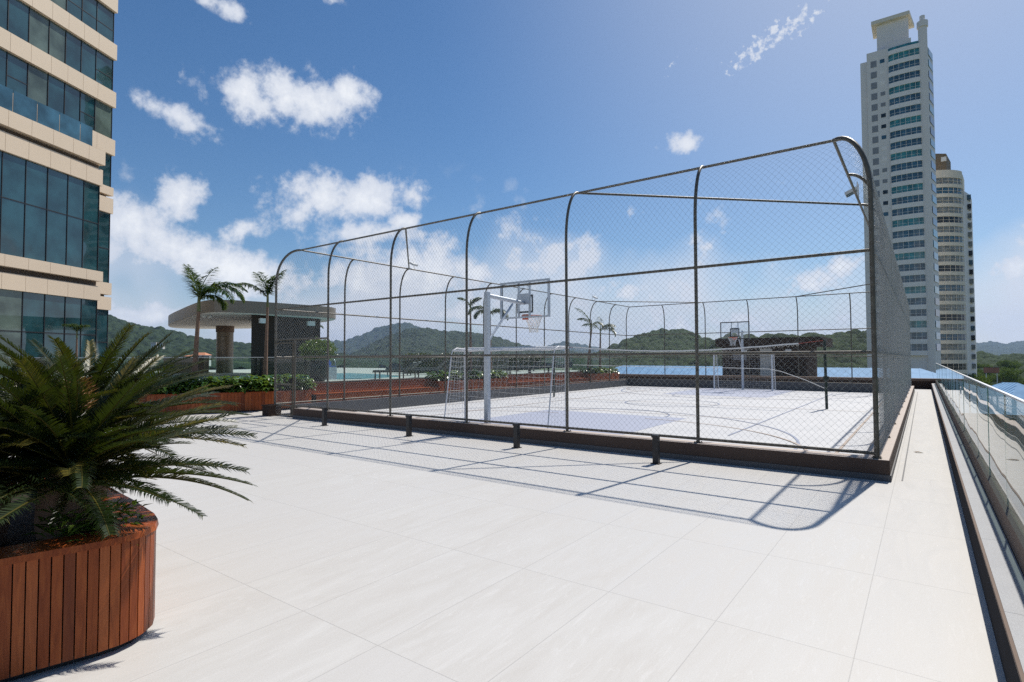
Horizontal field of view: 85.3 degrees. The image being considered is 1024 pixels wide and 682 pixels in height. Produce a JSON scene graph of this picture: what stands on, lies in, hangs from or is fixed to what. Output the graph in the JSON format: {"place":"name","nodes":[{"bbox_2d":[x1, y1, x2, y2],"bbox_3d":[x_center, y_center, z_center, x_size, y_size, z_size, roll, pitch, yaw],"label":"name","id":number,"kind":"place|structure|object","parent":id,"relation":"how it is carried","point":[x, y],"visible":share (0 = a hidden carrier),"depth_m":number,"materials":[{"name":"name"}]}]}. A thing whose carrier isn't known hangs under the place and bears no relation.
{"place":"outdoors","nodes":[
{"label":"outdoors","id":0,"kind":"place"},
{"bbox_2d":[0,0,117,375],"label":"office tower","id":1,"kind":"structure","parent":0,"point":[58,58],"depth_m":33.60,"materials":[{"name":"beige stone"}]},
{"bbox_2d":[0,151,2,252],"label":"window","id":2,"kind":"structure","parent":1,"relation":"in","point":[1,152],"depth_m":30.14,"materials":[{"name":"blue glass"}]},
{"bbox_2d":[0,48,7,86],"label":"window","id":3,"kind":"structure","parent":1,"relation":"in","point":[3,54],"depth_m":31.30,"materials":[{"name":"blue glass"}]},
{"bbox_2d":[0,0,8,30],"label":"window","id":4,"kind":"structure","parent":1,"relation":"in","point":[4,4],"depth_m":31.37,"materials":[{"name":"blue glass"}]},
{"bbox_2d":[0,289,23,375],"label":"window","id":5,"kind":"structure","parent":1,"relation":"in","point":[11,301],"depth_m":30.66,"materials":[{"name":"teal glass"}]},
{"bbox_2d":[1,152,26,256],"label":"window","id":6,"kind":"structure","parent":1,"relation":"in","point":[14,167],"depth_m":30.82,"materials":[{"name":"blue glass"}]},
{"bbox_2d":[7,52,28,96],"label":"window","id":7,"kind":"structure","parent":1,"relation":"in","point":[17,69],"depth_m":32.08,"materials":[{"name":"blue glass"}]},
{"bbox_2d":[8,0,29,42],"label":"window","id":8,"kind":"structure","parent":1,"relation":"in","point":[19,12],"depth_m":32.22,"materials":[{"name":"blue glass"}]},
{"bbox_2d":[22,292,45,359],"bbox_3d":[-27.437,-0.010,31.861,0.085,5.500,1.298,0,-2,7],"label":"window","id":9,"kind":"structure","parent":1,"relation":"in","point":[33,303],"depth_m":31.88,"materials":[{"name":"teal glass"}]},
{"bbox_2d":[24,160,48,260],"bbox_3d":[-27.460,-7.441,32.101,0.085,5.630,1.298,0,-2,7],"label":"window","id":10,"kind":"structure","parent":1,"relation":"in","point":[36,216],"depth_m":32.11,"materials":[{"name":"blue glass"}]},
{"bbox_2d":[28,64,48,105],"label":"window","id":11,"kind":"structure","parent":1,"relation":"in","point":[38,80],"depth_m":33.32,"materials":[{"name":"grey glass"}]},
{"bbox_2d":[29,8,49,53],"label":"window","id":12,"kind":"structure","parent":1,"relation":"in","point":[39,35],"depth_m":33.41,"materials":[{"name":"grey glass"}]},
{"bbox_2d":[44,294,65,356],"bbox_3d":[-27.277,0.031,33.151,0.085,5.500,1.298,0,-2,7],"label":"window","id":13,"kind":"structure","parent":1,"relation":"in","point":[55,306],"depth_m":33.15,"materials":[{"name":"teal glass"}]},
{"bbox_2d":[48,74,64,113],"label":"window","id":14,"kind":"structure","parent":1,"relation":"in","point":[56,93],"depth_m":34.47,"materials":[{"name":"blue glass"}]},
{"bbox_2d":[46,168,68,264],"bbox_3d":[-27.300,-7.400,33.390,0.085,5.630,1.298,0,-2,7],"label":"window","id":15,"kind":"structure","parent":1,"relation":"in","point":[58,182],"depth_m":33.40,"materials":[{"name":"blue glass"}]},
{"bbox_2d":[49,20,66,63],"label":"window","id":16,"kind":"structure","parent":1,"relation":"in","point":[58,35],"depth_m":34.58,"materials":[{"name":"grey glass"}]},
{"bbox_2d":[51,0,66,10],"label":"window","id":17,"kind":"structure","parent":1,"relation":"in","point":[62,3],"depth_m":34.91,"materials":[{"name":"blue glass"}]},
{"bbox_2d":[65,83,80,120],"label":"window","id":18,"kind":"structure","parent":1,"relation":"in","point":[72,95],"depth_m":35.55,"materials":[{"name":"blue glass"}]},
{"bbox_2d":[65,297,81,359],"bbox_3d":[-27.129,0.069,34.341,0.085,5.500,1.098,0,-2,7],"label":"window","id":19,"kind":"structure","parent":1,"relation":"in","point":[73,306],"depth_m":34.40,"materials":[{"name":"teal glass"}]},
{"bbox_2d":[66,31,81,72],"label":"window","id":20,"kind":"structure","parent":1,"relation":"in","point":[73,43],"depth_m":35.71,"materials":[{"name":"blue glass"}]},
{"bbox_2d":[67,0,82,21],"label":"window","id":21,"kind":"structure","parent":1,"relation":"in","point":[74,7],"depth_m":35.87,"materials":[{"name":"blue glass"}]},
{"bbox_2d":[67,175,84,267],"bbox_3d":[-27.152,-7.362,34.580,0.085,5.630,1.098,0,-2,7],"label":"window","id":22,"kind":"structure","parent":1,"relation":"in","point":[75,232],"depth_m":34.59,"materials":[{"name":"blue glass"}]},
{"bbox_2d":[80,91,95,130],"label":"window","id":23,"kind":"structure","parent":1,"relation":"in","point":[88,103],"depth_m":36.70,"materials":[{"name":"teal glass"}]},
{"bbox_2d":[81,41,96,80],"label":"window","id":24,"kind":"structure","parent":1,"relation":"in","point":[89,54],"depth_m":36.80,"materials":[{"name":"blue glass"}]},
{"bbox_2d":[81,299,96,367],"bbox_3d":[-26.992,0.104,35.441,0.085,5.500,1.118,0,-2,7],"label":"window","id":25,"kind":"structure","parent":1,"relation":"in","point":[89,307],"depth_m":35.50,"materials":[{"name":"teal glass"}]},
{"bbox_2d":[83,0,97,30],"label":"window","id":26,"kind":"structure","parent":1,"relation":"in","point":[90,7],"depth_m":36.91,"materials":[{"name":"blue glass"}]},
{"bbox_2d":[83,181,99,270],"bbox_3d":[-27.015,-7.327,35.681,0.085,5.630,1.118,0,-2,7],"label":"window","id":27,"kind":"structure","parent":1,"relation":"in","point":[91,191],"depth_m":35.71,"materials":[{"name":"blue glass"}]},
{"bbox_2d":[96,309,107,371],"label":"window","id":28,"kind":"structure","parent":1,"relation":"in","point":[102,315],"depth_m":37.59,"materials":[{"name":"blue glass"}]},
{"bbox_2d":[95,100,112,138],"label":"window","id":29,"kind":"structure","parent":1,"relation":"in","point":[103,112],"depth_m":37.85,"materials":[{"name":"grey glass"}]},
{"bbox_2d":[98,211,109,282],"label":"window","id":30,"kind":"structure","parent":1,"relation":"in","point":[104,218],"depth_m":37.86,"materials":[{"name":"teal glass"}]},
{"bbox_2d":[96,50,113,90],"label":"window","id":31,"kind":"structure","parent":1,"relation":"in","point":[104,65],"depth_m":37.97,"materials":[{"name":"blue glass"}]},
{"bbox_2d":[99,154,111,186],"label":"window","id":32,"kind":"structure","parent":1,"relation":"in","point":[106,169],"depth_m":38.14,"materials":[{"name":"teal glass"}]},
{"bbox_2d":[97,1,114,42],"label":"window","id":33,"kind":"structure","parent":1,"relation":"in","point":[105,18],"depth_m":38.07,"materials":[{"name":"blue glass"}]},
{"bbox_2d":[107,314,378,371],"bbox_3d":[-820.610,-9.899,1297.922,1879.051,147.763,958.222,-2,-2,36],"label":"hill","id":34,"kind":"structure","parent":0,"point":[180,343],"depth_m":1010.03,"materials":[{"name":"plant"}]},
{"bbox_2d":[0,368,577,392],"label":"pool terrace","id":35,"kind":"structure","parent":0,"point":[239,372],"depth_m":36.00,"materials":[{"name":"stone"}]},
{"bbox_2d":[62,324,89,361],"bbox_3d":[-25.929,0.505,33.106,1.436,3.042,1.475,-2,-2,36],"label":"palm tree","id":36,"kind":"object","parent":35,"relation":"on","point":[78,327],"visible":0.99,"depth_m":33.05,"materials":[{"name":"green plant"}]},
{"bbox_2d":[8,357,273,357],"bbox_3d":[-4.938,1.331,25.818,35.779,1.152,5.843,1,-2,-39],"label":"pool glass screen","id":37,"kind":"object","parent":35,"relation":"on","point":[181,357],"visible":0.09,"depth_m":18.70,"materials":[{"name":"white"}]},
{"bbox_2d":[163,300,335,376],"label":"pool pavilion","id":38,"kind":"structure","parent":35,"relation":"on","point":[238,314],"depth_m":29.86,"materials":[{"name":"beige concrete"}]},
{"bbox_2d":[298,337,338,381],"bbox_3d":[-7.523,0.698,21.604,1.541,1.802,1.630,-2,-2,36],"label":"potted bush","id":39,"kind":"object","parent":35,"relation":"on","point":[322,369],"visible":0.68,"depth_m":21.27,"materials":[{"name":"green plant"}]},
{"bbox_2d":[239,373,398,378],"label":"pool","id":40,"kind":"structure","parent":35,"relation":"on","point":[360,376],"depth_m":27.73,"materials":[{"name":"teal liquid"}]},
{"bbox_2d":[326,354,336,379],"bbox_3d":[-8.025,1.052,24.449,0.450,1.280,0.440,-2,-2,36],"label":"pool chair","id":41,"kind":"object","parent":35,"relation":"on","point":[332,372],"visible":0.35,"depth_m":24.31,"materials":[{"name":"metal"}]},
{"bbox_2d":[373,362,416,378],"bbox_3d":[-5.222,1.314,24.810,1.851,0.763,0.660,0,-2,6],"label":"sun lounger","id":42,"kind":"object","parent":35,"relation":"on","point":[407,367],"visible":0.58,"depth_m":24.57,"materials":[{"name":"grey fabric"}]},
{"bbox_2d":[413,362,452,377],"bbox_3d":[-3.795,1.372,26.738,1.851,0.763,0.660,0,-2,6],"label":"sun lounger","id":43,"kind":"object","parent":35,"relation":"on","point":[415,370],"visible":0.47,"depth_m":26.48,"materials":[{"name":"grey fabric"}]},
{"bbox_2d":[400,352,543,373],"bbox_3d":[-2.146,1.601,40.114,1.335,1.619,15.290,-2,-2,36],"label":"hedge","id":44,"kind":"object","parent":35,"relation":"on","point":[427,364],"visible":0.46,"depth_m":37.93,"materials":[{"name":"green plant"}]},
{"bbox_2d":[326,322,419,353],"bbox_3d":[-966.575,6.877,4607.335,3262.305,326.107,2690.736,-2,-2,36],"label":"hill","id":45,"kind":"structure","parent":0,"point":[368,335],"depth_m":4328.39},
{"bbox_2d":[349,327,587,367],"bbox_3d":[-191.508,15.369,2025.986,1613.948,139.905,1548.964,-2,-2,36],"label":"hill","id":46,"kind":"structure","parent":0,"point":[452,338],"depth_m":1807.88,"materials":[{"name":"plant"}]},
{"bbox_2d":[379,364,571,369],"bbox_3d":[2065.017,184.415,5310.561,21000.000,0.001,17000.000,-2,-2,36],"label":"valley floor","id":47,"kind":"structure","parent":0,"point":[382,366],"depth_m":1332.18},
{"bbox_2d":[613,365,935,377],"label":"blue roof","id":48,"kind":"structure","parent":47,"relation":"on","point":[915,372],"depth_m":58.36,"materials":[{"name":"metal"}]},
{"bbox_2d":[860,10,940,372],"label":"apartment tower","id":49,"kind":"structure","parent":47,"relation":"on","point":[897,111],"depth_m":150.32,"materials":[{"name":"white concrete"}]},
{"bbox_2d":[968,373,991,384],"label":"broadleaf tree","id":50,"kind":"object","parent":47,"relation":"on","point":[979,378],"visible":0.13,"depth_m":171.79,"materials":[{"name":"green plant"}]},
{"bbox_2d":[984,367,999,383],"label":"billboard","id":51,"kind":"object","parent":47,"relation":"on","point":[991,370],"visible":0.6,"depth_m":189.79,"materials":[{"name":"metal"}]},
{"bbox_2d":[976,351,1023,385],"bbox_3d":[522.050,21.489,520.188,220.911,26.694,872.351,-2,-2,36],"label":"woodland","id":52,"kind":"object","parent":47,"relation":"on","point":[989,359],"visible":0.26,"depth_m":446.52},
{"bbox_2d":[996,360,1020,368],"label":"broadleaf tree","id":53,"kind":"object","parent":52,"relation":"on","point":[1013,365],"visible":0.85,"depth_m":331.57,"materials":[{"name":"green plant"}]},
{"bbox_2d":[992,382,1023,399],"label":"blue roof","id":54,"kind":"structure","parent":47,"relation":"on","point":[1015,389],"depth_m":57.60,"materials":[{"name":"metal"}]},
{"bbox_2d":[993,366,1023,382],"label":"broadleaf tree","id":55,"kind":"object","parent":47,"relation":"on","point":[1007,375],"visible":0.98,"depth_m":215.67,"materials":[{"name":"green plant"}]},
{"bbox_2d":[9,389,1005,681],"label":"deck","id":56,"kind":"structure","parent":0,"point":[345,553],"depth_m":4.46,"materials":[{"name":"tile"}]},
{"bbox_2d":[0,478,158,681],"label":"wood planter","id":57,"kind":"object","parent":56,"relation":"on","point":[93,596],"visible":0.69,"depth_m":3.08,"materials":[{"name":"wood"}]},
{"bbox_2d":[18,498,152,557],"bbox_3d":[-2.551,1.101,3.383,0.664,0.290,0.648,-2,-2,36],"label":"plant","id":58,"kind":"object","parent":57,"relation":"on","point":[70,530],"visible":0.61,"depth_m":3.29,"materials":[{"name":"green plant"}]},
{"bbox_2d":[0,354,186,545],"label":"sago palm","id":59,"kind":"object","parent":57,"relation":"on","point":[4,417],"visible":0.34,"depth_m":3.31,"materials":[{"name":"green plant"}]},
{"bbox_2d":[0,323,256,504],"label":"sago palm","id":60,"kind":"object","parent":57,"relation":"on","point":[106,359],"visible":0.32,"depth_m":4.05,"materials":[{"name":"green plant"}]},
{"bbox_2d":[0,352,257,540],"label":"sago palm","id":61,"kind":"object","parent":57,"relation":"on","point":[68,415],"visible":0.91,"depth_m":3.33,"materials":[{"name":"green plant"}]},
{"bbox_2d":[132,389,312,414],"bbox_3d":[-11.242,1.968,17.727,9.211,0.636,2.013,1,-2,-22],"label":"wood planter","id":62,"kind":"object","parent":56,"relation":"on","point":[251,401],"visible":0.27,"depth_m":17.92,"materials":[{"name":"wood"}]},
{"bbox_2d":[147,375,178,394],"bbox_3d":[-11.033,1.412,17.316,1.360,0.731,1.354,0,-2,0],"label":"leafy shrub","id":63,"kind":"object","parent":62,"relation":"in","point":[164,390],"visible":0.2,"depth_m":16.96,"materials":[{"name":"green plant"}]},
{"bbox_2d":[159,376,201,394],"bbox_3d":[-10.402,1.446,17.626,1.366,0.679,1.397,-2,-2,36],"label":"leafy shrub","id":64,"kind":"object","parent":62,"relation":"in","point":[180,388],"visible":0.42,"depth_m":17.22,"materials":[{"name":"green plant"}]},
{"bbox_2d":[180,376,223,394],"bbox_3d":[-9.886,1.446,17.726,1.340,0.682,1.251,-2,-2,36],"label":"leafy shrub","id":65,"kind":"object","parent":62,"relation":"on","point":[205,380],"visible":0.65,"depth_m":17.43,"materials":[{"name":"green plant"}]},
{"bbox_2d":[180,264,247,377],"bbox_3d":[-9.711,-0.383,18.054,2.104,4.351,1.631,0,-2,-11],"label":"palm tree","id":66,"kind":"object","parent":62,"relation":"on","point":[201,291],"visible":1,"depth_m":18.02,"materials":[{"name":"green plant"}]},
{"bbox_2d":[208,375,253,393],"bbox_3d":[-9.164,1.459,18.206,1.464,0.683,1.257,0,-2,-18],"label":"leafy shrub","id":67,"kind":"object","parent":62,"relation":"on","point":[232,380],"visible":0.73,"depth_m":17.86,"materials":[{"name":"green plant"}]},
{"bbox_2d":[238,375,280,392],"bbox_3d":[-8.386,1.458,18.439,1.385,0.694,1.360,-2,-2,36],"label":"leafy shrub","id":68,"kind":"object","parent":62,"relation":"on","point":[262,384],"visible":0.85,"depth_m":18.13,"materials":[{"name":"green plant"}]},
{"bbox_2d":[237,269,286,374],"bbox_3d":[-8.606,-0.346,19.265,1.688,4.346,1.385,-2,-2,36],"label":"palm tree","id":69,"kind":"object","parent":62,"relation":"on","point":[268,289],"visible":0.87,"depth_m":19.23,"materials":[{"name":"green plant"}]},
{"bbox_2d":[258,375,291,390],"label":"leafy shrub","id":70,"kind":"object","parent":62,"relation":"on","point":[282,381],"visible":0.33,"depth_m":18.86,"materials":[{"name":"green plant"}]},
{"bbox_2d":[281,374,317,390],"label":"leafy shrub","id":71,"kind":"object","parent":62,"relation":"in","point":[298,386],"visible":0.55,"depth_m":19.21,"materials":[{"name":"green plant"}]},
{"bbox_2d":[261,404,280,415],"bbox_3d":[-7.226,2.077,16.734,0.400,0.330,0.440,-2,-2,36],"label":"bench","id":72,"kind":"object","parent":56,"relation":"on","point":[269,409],"depth_m":16.60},
{"bbox_2d":[320,407,328,425],"bbox_3d":[-4.763,1.921,14.132,0.140,0.460,0.140,-2,-2,36],"label":"bollard light","id":73,"kind":"object","parent":56,"relation":"on","point":[324,416],"visible":1,"depth_m":14.10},
{"bbox_2d":[309,379,438,401],"bbox_3d":[-5.217,1.991,22.019,0.553,0.770,6.080,-2,-2,36],"label":"planter","id":74,"kind":"object","parent":56,"relation":"on","point":[365,388],"visible":0.59,"depth_m":21.65,"materials":[{"name":"brown wood"}]},
{"bbox_2d":[405,415,412,436],"bbox_3d":[-2.250,1.849,12.150,0.140,0.460,0.140,-1,-2,35],"label":"bollard light","id":75,"kind":"object","parent":56,"relation":"on","point":[408,425],"visible":1,"depth_m":12.12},
{"bbox_2d":[310,370,616,402],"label":"screen wall","id":76,"kind":"structure","parent":56,"relation":"on","point":[370,381],"depth_m":23.14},
{"bbox_2d":[430,378,508,392],"bbox_3d":[-2.052,2.186,26.590,1.040,0.716,5.040,-2,-2,36],"label":"wood planter","id":77,"kind":"object","parent":56,"relation":"on","point":[497,382],"visible":0.27,"depth_m":25.90,"materials":[{"name":"wood"}]},
{"bbox_2d":[424,370,452,380],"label":"leafy shrub","id":78,"kind":"object","parent":77,"relation":"in","point":[441,376],"visible":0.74,"depth_m":24.72,"materials":[{"name":"green plant"}]},
{"bbox_2d":[458,297,481,373],"bbox_3d":[-2.071,-0.115,27.210,1.271,4.155,0.837,0,-2,-2],"label":"palm tree","id":79,"kind":"object","parent":77,"relation":"on","point":[470,334],"visible":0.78,"depth_m":27.10,"materials":[{"name":"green plant"}]},
{"bbox_2d":[468,305,508,378],"bbox_3d":[-1.165,0.077,28.064,2.120,3.821,1.323,0,-2,2],"label":"palm tree","id":80,"kind":"object","parent":77,"relation":"on","point":[479,311],"visible":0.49,"depth_m":28.04,"materials":[{"name":"green plant"}]},
{"bbox_2d":[512,423,521,448],"bbox_3d":[0.089,1.789,10.521,0.140,0.460,0.140,-2,-2,38],"label":"bollard light","id":81,"kind":"object","parent":56,"relation":"on","point":[516,435],"visible":1,"depth_m":10.49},
{"bbox_2d":[501,372,588,387],"bbox_3d":[2.134,2.288,31.952,0.553,0.770,8.560,-2,-2,36],"label":"planter","id":82,"kind":"object","parent":56,"relation":"on","point":[525,380],"visible":0.48,"depth_m":31.17,"materials":[{"name":"brown wood"}]},
{"bbox_2d":[582,372,618,381],"bbox_3d":[5.798,2.503,37.198,1.040,0.716,4.240,-2,-2,36],"label":"wood planter","id":83,"kind":"object","parent":56,"relation":"on","point":[614,374],"visible":0.28,"depth_m":36.34,"materials":[{"name":"wood"}]},
{"bbox_2d":[575,308,602,373],"bbox_3d":[4.982,0.026,35.914,1.865,4.396,0.954,-1,-2,13],"label":"palm tree","id":84,"kind":"object","parent":83,"relation":"on","point":[594,323],"visible":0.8,"depth_m":35.93,"materials":[{"name":"green plant"}]},
{"bbox_2d":[583,317,615,370],"bbox_3d":[5.848,0.289,37.466,2.316,3.959,1.342,0,-2,1],"label":"palm tree","id":85,"kind":"object","parent":83,"relation":"on","point":[604,326],"visible":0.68,"depth_m":37.37,"materials":[{"name":"green plant"}]},
{"bbox_2d":[290,379,914,481],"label":"court plinth","id":86,"kind":"structure","parent":56,"relation":"on","point":[867,466],"depth_m":10.99,"materials":[{"name":"concrete"}]},
{"bbox_2d":[274,136,911,458],"bbox_3d":[6.298,-0.174,22.249,15.328,5.025,24.920,-2,-2,36],"label":"court fence","id":87,"kind":"object","parent":86,"relation":"on","point":[890,292],"visible":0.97,"depth_m":11.62,"materials":[{"name":"metal"}]},
{"bbox_2d":[844,182,858,197],"bbox_3d":[7.231,-3.171,11.844,0.250,0.335,0.300,-2,-2,36],"label":"floodlight","id":88,"kind":"object","parent":87,"relation":"on","point":[849,192],"visible":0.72,"depth_m":11.79,"materials":[{"name":"grey metal"}]},
{"bbox_2d":[650,434,661,464],"bbox_3d":[2.305,1.730,8.894,0.140,0.460,0.140,-1,-2,36],"label":"bollard light","id":89,"kind":"object","parent":56,"relation":"on","point":[656,448],"visible":1,"depth_m":8.86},
{"bbox_2d":[619,374,935,388],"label":"end parapet","id":90,"kind":"structure","parent":56,"relation":"on","point":[920,383],"depth_m":33.87,"materials":[{"name":"brown metal"}]},
{"bbox_2d":[901,392,917,480],"bbox_3d":[12.603,2.226,17.424,0.018,0.054,24.500,-2,-2,36],"label":"drain slot","id":91,"kind":"object","parent":56,"relation":"on","point":[908,444],"visible":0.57,"depth_m":10.33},
{"bbox_2d":[931,380,1023,681],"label":"edge ledge","id":92,"kind":"object","parent":56,"relation":"attached to","point":[996,536],"visible":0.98,"depth_m":4.10,"materials":[{"name":"concrete"}]},
{"bbox_2d":[936,363,1023,535],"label":"glass railing","id":93,"kind":"object","parent":92,"relation":"on","point":[990,419],"visible":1,"depth_m":5.10,"materials":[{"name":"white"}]},
{"bbox_2d":[104,0,1023,348],"label":"sky","id":94,"kind":"structure","parent":0,"point":[247,134],"materials":[{"name":"blue"}]},
{"bbox_2d":[548,341,604,352],"bbox_3d":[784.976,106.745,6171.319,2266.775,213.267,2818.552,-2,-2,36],"label":"hill","id":95,"kind":"structure","parent":0,"point":[576,345],"depth_m":5934.80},
{"bbox_2d":[290,386,895,454],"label":"court floor","id":96,"kind":"structure","parent":0,"point":[757,413],"depth_m":18.80,"materials":[{"name":"concrete"}]},
{"bbox_2d":[444,346,568,429],"bbox_3d":[-0.225,1.172,13.366,3.160,2.080,0.910,-2,-2,36],"label":"futsal goal","id":97,"kind":"object","parent":96,"relation":"on","point":[538,348],"visible":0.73,"depth_m":13.14,"materials":[{"name":"white paint"}]},
{"bbox_2d":[484,278,549,422],"bbox_3d":[0.007,0.337,13.711,1.520,3.770,2.361,-2,-2,36],"label":"basketball goal","id":98,"kind":"object","parent":96,"relation":"on","point":[522,301],"visible":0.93,"depth_m":13.38,"materials":[{"name":"metal"}]},
{"bbox_2d":[367,387,879,452],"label":"football lines","id":99,"kind":"object","parent":96,"relation":"on","point":[849,438],"visible":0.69,"depth_m":18.17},
{"bbox_2d":[468,388,794,434],"bbox_3d":[6.329,2.499,22.183,4.900,0.054,24.300,-2,-2,36],"label":"key paint","id":100,"kind":"object","parent":96,"relation":"on","point":[639,424],"visible":0.43,"depth_m":16.55,"materials":[{"name":"paint"}]},
{"bbox_2d":[394,387,871,448],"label":"basketball lines","id":101,"kind":"object","parent":96,"relation":"on","point":[798,442],"visible":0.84,"depth_m":18.80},
{"bbox_2d":[720,321,749,389],"bbox_3d":[12.469,0.846,30.717,1.520,3.770,2.361,-2,-2,36],"label":"basketball goal","id":102,"kind":"object","parent":96,"relation":"on","point":[733,330],"visible":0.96,"depth_m":30.45,"materials":[{"name":"metal"}]},
{"bbox_2d":[713,354,775,390],"bbox_3d":[13.084,1.710,31.350,3.160,2.080,0.910,-2,-2,36],"label":"futsal goal","id":103,"kind":"object","parent":96,"relation":"on","point":[772,371],"visible":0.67,"depth_m":31.39,"materials":[{"name":"white paint"}]},
{"bbox_2d":[823,340,828,408],"bbox_3d":[10.939,1.161,19.365,0.200,2.421,0.210,-2,-2,36],"label":"volleyball post","id":104,"kind":"object","parent":96,"relation":"on","point":[825,377],"visible":0.86,"depth_m":19.39,"materials":[{"name":"metal"}]},
{"bbox_2d":[573,340,824,388],"bbox_3d":[6.469,0.934,22.749,11.121,1.696,0.040,-2,-2,36],"label":"volleyball net","id":105,"kind":"object","parent":104,"relation":"attached to","point":[768,346],"visible":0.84,"depth_m":21.96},
{"bbox_2d":[572,328,711,369],"bbox_3d":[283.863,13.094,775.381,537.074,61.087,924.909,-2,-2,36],"label":"hill","id":106,"kind":"structure","parent":0,"point":[650,343],"depth_m":617.18,"materials":[{"name":"plant"}]},
{"bbox_2d":[715,337,832,376],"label":"roof pavilion","id":107,"kind":"structure","parent":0,"point":[804,373],"depth_m":36.73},
{"bbox_2d":[760,349,771,375],"bbox_3d":[16.789,1.612,36.744,0.750,2.200,0.100,-2,-2,36],"label":"door","id":108,"kind":"structure","parent":107,"relation":"in","point":[764,359],"depth_m":36.77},
{"bbox_2d":[683,329,979,367],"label":"hill","id":109,"kind":"structure","parent":0,"point":[836,340],"depth_m":370.82,"materials":[{"name":"plant"}]},
{"bbox_2d":[935,154,976,376],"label":"round tower","id":110,"kind":"structure","parent":0,"point":[956,279],"depth_m":172.04,"materials":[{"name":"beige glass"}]},
{"bbox_2d":[976,341,1023,354],"bbox_3d":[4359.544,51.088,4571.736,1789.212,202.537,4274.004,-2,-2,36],"label":"hill","id":111,"kind":"structure","parent":0,"point":[995,348],"depth_m":4250.47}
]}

